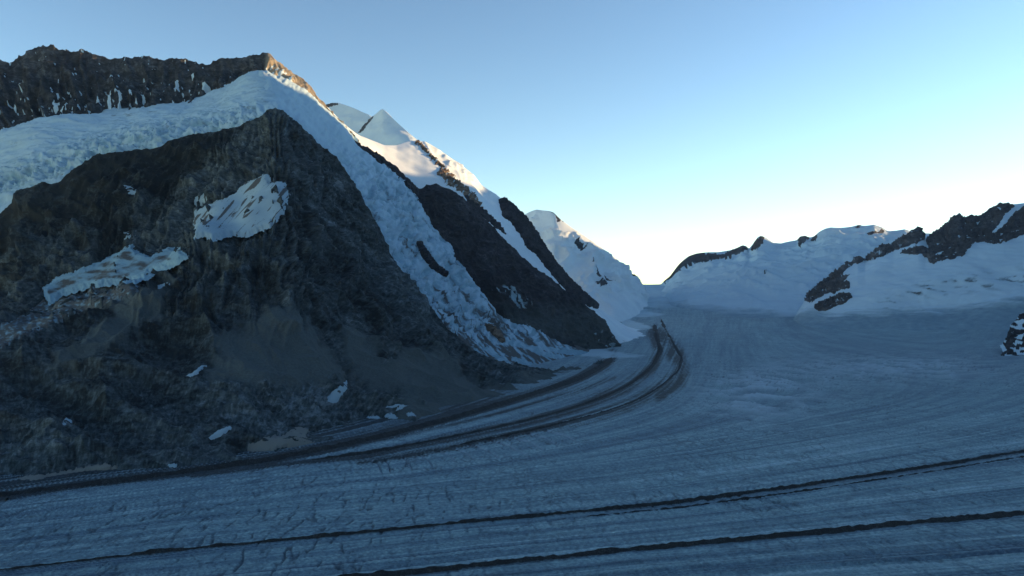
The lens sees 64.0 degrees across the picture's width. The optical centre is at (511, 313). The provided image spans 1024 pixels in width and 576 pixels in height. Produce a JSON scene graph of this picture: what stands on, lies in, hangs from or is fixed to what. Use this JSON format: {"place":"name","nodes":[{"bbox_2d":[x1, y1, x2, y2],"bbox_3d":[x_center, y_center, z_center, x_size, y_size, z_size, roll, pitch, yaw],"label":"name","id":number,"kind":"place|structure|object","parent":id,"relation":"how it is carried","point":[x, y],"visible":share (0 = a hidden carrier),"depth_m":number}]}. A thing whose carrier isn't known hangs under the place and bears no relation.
{"place":"outdoors","nodes":[
{"label":"outdoors","id":0,"kind":"place"},
{"bbox_2d":[0,44,358,142],"bbox_3d":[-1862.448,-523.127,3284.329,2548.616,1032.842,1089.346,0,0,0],"label":"summit wall","id":1,"kind":"structure","parent":0,"point":[45,81],"depth_m":3079.01},
{"bbox_2d":[0,108,614,500],"bbox_3d":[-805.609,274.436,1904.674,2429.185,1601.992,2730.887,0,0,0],"label":"rock buttress","id":2,"kind":"object","parent":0,"point":[304,307],"visible":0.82,"depth_m":1381.88},
{"bbox_2d":[17,463,117,480],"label":"snow bank","id":3,"kind":"structure","parent":2,"relation":"on","point":[103,467],"depth_m":774.18},
{"bbox_2d":[0,282,145,349],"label":"debris covered ice","id":4,"kind":"structure","parent":2,"relation":"on","point":[20,326],"depth_m":1303.23},
{"bbox_2d":[42,244,187,305],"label":"cirque glacier","id":5,"kind":"object","parent":2,"relation":"on","point":[133,265],"visible":0.92,"depth_m":1602.29},
{"bbox_2d":[124,185,135,194],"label":"snow patch","id":6,"kind":"object","parent":2,"relation":"on","point":[131,192],"visible":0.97,"depth_m":1872.09},
{"bbox_2d":[0,70,285,212],"bbox_3d":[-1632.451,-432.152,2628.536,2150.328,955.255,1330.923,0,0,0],"label":"hanging glacier","id":7,"kind":"object","parent":2,"relation":"on","point":[51,149],"visible":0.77,"depth_m":2522.92},
{"bbox_2d":[168,463,176,467],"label":"snow patch","id":8,"kind":"object","parent":2,"relation":"on","point":[174,465],"visible":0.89,"depth_m":799.32},
{"bbox_2d":[187,365,206,376],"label":"snow patch","id":9,"kind":"object","parent":2,"relation":"on","point":[195,372],"visible":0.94,"depth_m":1047.57},
{"bbox_2d":[194,193,206,205],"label":"snow patch","id":10,"kind":"object","parent":2,"relation":"on","point":[201,200],"visible":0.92,"depth_m":1846.69},
{"bbox_2d":[209,426,231,439],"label":"snow patch","id":11,"kind":"object","parent":2,"relation":"on","point":[219,433],"visible":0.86,"depth_m":901.01},
{"bbox_2d":[192,174,290,241],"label":"snowfield","id":12,"kind":"structure","parent":2,"relation":"on","point":[231,218],"depth_m":1608.64},
{"bbox_2d":[247,427,314,451],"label":"snow bank","id":13,"kind":"structure","parent":2,"relation":"on","point":[273,442],"depth_m":918.77},
{"bbox_2d":[327,380,346,402],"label":"snow patch","id":14,"kind":"object","parent":2,"relation":"on","point":[334,396],"visible":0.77,"depth_m":1170.86},
{"bbox_2d":[367,415,379,418],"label":"snow patch","id":15,"kind":"object","parent":2,"relation":"on","point":[375,417],"visible":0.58,"depth_m":1176.60},
{"bbox_2d":[384,413,397,418],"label":"snow patch","id":16,"kind":"object","parent":2,"relation":"on","point":[390,415],"visible":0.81,"depth_m":1177.94},
{"bbox_2d":[386,404,406,410],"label":"snow patch","id":17,"kind":"object","parent":2,"relation":"on","point":[400,406],"visible":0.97,"depth_m":1203.93},
{"bbox_2d":[326,103,370,133],"bbox_3d":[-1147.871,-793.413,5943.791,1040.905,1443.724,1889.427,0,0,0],"label":"snow peak","id":18,"kind":"structure","parent":0,"point":[354,120],"depth_m":5613.22},
{"bbox_2d":[357,109,416,144],"bbox_3d":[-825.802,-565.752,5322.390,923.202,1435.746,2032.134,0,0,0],"label":"snow peak","id":19,"kind":"structure","parent":0,"point":[382,126],"depth_m":4939.57},
{"bbox_2d":[256,70,589,364],"bbox_3d":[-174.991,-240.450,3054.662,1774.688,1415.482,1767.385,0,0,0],"label":"icefall","id":20,"kind":"object","parent":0,"point":[462,306],"visible":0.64,"depth_m":2717.43},
{"bbox_2d":[416,241,448,276],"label":"rock outcrop","id":21,"kind":"object","parent":20,"relation":"on","point":[428,258],"visible":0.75,"depth_m":2685.24},
{"bbox_2d":[484,323,505,342],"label":"rock outcrop","id":22,"kind":"object","parent":20,"relation":"on","point":[496,333],"visible":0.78,"depth_m":2595.13},
{"bbox_2d":[327,107,645,342],"bbox_3d":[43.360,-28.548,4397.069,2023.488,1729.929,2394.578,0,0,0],"label":"snow slope","id":23,"kind":"structure","parent":0,"point":[414,164],"depth_m":3659.69},
{"bbox_2d":[415,140,481,205],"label":"rock rib","id":24,"kind":"object","parent":23,"relation":"on","point":[447,175],"visible":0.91,"depth_m":3488.54},
{"bbox_2d":[464,195,505,234],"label":"rock slab","id":25,"kind":"object","parent":23,"relation":"on","point":[484,213],"visible":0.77,"depth_m":3495.10},
{"bbox_2d":[498,197,598,308],"bbox_3d":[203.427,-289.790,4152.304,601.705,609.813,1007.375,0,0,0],"label":"rock slab","id":26,"kind":"object","parent":23,"relation":"on","point":[516,217],"visible":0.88,"depth_m":3860.41},
{"bbox_2d":[355,141,621,348],"bbox_3d":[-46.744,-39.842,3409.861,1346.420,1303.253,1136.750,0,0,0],"label":"rocky ridge","id":27,"kind":"structure","parent":0,"point":[512,284],"depth_m":3177.51},
{"bbox_2d":[0,284,1023,575],"bbox_3d":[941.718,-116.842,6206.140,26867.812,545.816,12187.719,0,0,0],"label":"glacier","id":28,"kind":"object","parent":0,"point":[738,404],"visible":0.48,"depth_m":732.98},
{"bbox_2d":[0,357,612,496],"bbox_3d":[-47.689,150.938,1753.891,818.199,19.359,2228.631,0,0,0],"label":"moraine","id":29,"kind":"structure","parent":28,"relation":"on","point":[238,463],"depth_m":878.84},
{"bbox_2d":[310,324,662,460],"bbox_3d":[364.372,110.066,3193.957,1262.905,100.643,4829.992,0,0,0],"label":"moraine","id":30,"kind":"structure","parent":28,"relation":"on","point":[659,348],"depth_m":1163.99},
{"bbox_2d":[0,450,1023,569],"bbox_3d":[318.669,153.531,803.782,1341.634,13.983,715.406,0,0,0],"label":"moraine","id":31,"kind":"structure","parent":28,"relation":"on","point":[516,516],"depth_m":610.43},
{"bbox_2d":[451,319,682,446],"bbox_3d":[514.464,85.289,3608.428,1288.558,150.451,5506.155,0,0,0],"label":"moraine","id":32,"kind":"structure","parent":28,"relation":"on","point":[561,422],"depth_m":1206.58},
{"bbox_2d":[338,510,1023,575],"bbox_3d":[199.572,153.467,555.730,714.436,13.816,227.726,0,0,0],"label":"moraine","id":33,"kind":"structure","parent":28,"relation":"on","point":[720,540],"depth_m":532.97},
{"bbox_2d":[558,456,1023,519],"bbox_3d":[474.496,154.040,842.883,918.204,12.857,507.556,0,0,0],"label":"moraine","id":34,"kind":"structure","parent":28,"relation":"on","point":[742,498],"depth_m":685.63},
{"bbox_2d":[1000,313,1023,355],"bbox_3d":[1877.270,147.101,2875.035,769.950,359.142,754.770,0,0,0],"label":"rock outcrop","id":35,"kind":"object","parent":28,"relation":"on","point":[1013,343],"visible":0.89,"depth_m":2763.35},
{"bbox_2d":[0,0,1023,283],"label":"sky","id":36,"kind":"structure","parent":0,"point":[663,133]},
{"bbox_2d":[525,210,649,321],"bbox_3d":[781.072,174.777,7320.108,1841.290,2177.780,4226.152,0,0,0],"label":"snow mountain","id":37,"kind":"structure","parent":0,"point":[612,286],"depth_m":6633.01},
{"bbox_2d":[661,225,931,318],"bbox_3d":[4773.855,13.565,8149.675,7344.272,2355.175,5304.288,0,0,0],"label":"snow range","id":38,"kind":"structure","parent":0,"point":[762,277],"depth_m":7779.43},
{"bbox_2d":[793,203,1023,330],"bbox_3d":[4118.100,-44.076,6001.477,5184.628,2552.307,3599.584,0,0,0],"label":"snow apron","id":39,"kind":"object","parent":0,"point":[979,285],"visible":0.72,"depth_m":5312.86},
{"bbox_2d":[814,292,851,310],"bbox_3d":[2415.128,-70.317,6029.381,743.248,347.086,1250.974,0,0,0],"label":"rock outcrop","id":40,"kind":"object","parent":39,"relation":"on","point":[830,302],"visible":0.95,"depth_m":5494.80},
{"bbox_2d":[804,226,925,302],"bbox_3d":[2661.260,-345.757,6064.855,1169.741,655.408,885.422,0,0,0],"label":"rock ridge","id":41,"kind":"object","parent":39,"relation":"on","point":[833,282],"visible":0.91,"depth_m":6046.18},
{"bbox_2d":[900,202,1023,263],"bbox_3d":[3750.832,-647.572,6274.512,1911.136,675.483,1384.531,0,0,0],"label":"rock ridge","id":42,"kind":"object","parent":39,"relation":"on","point":[945,237],"visible":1,"depth_m":5983.31}
]}

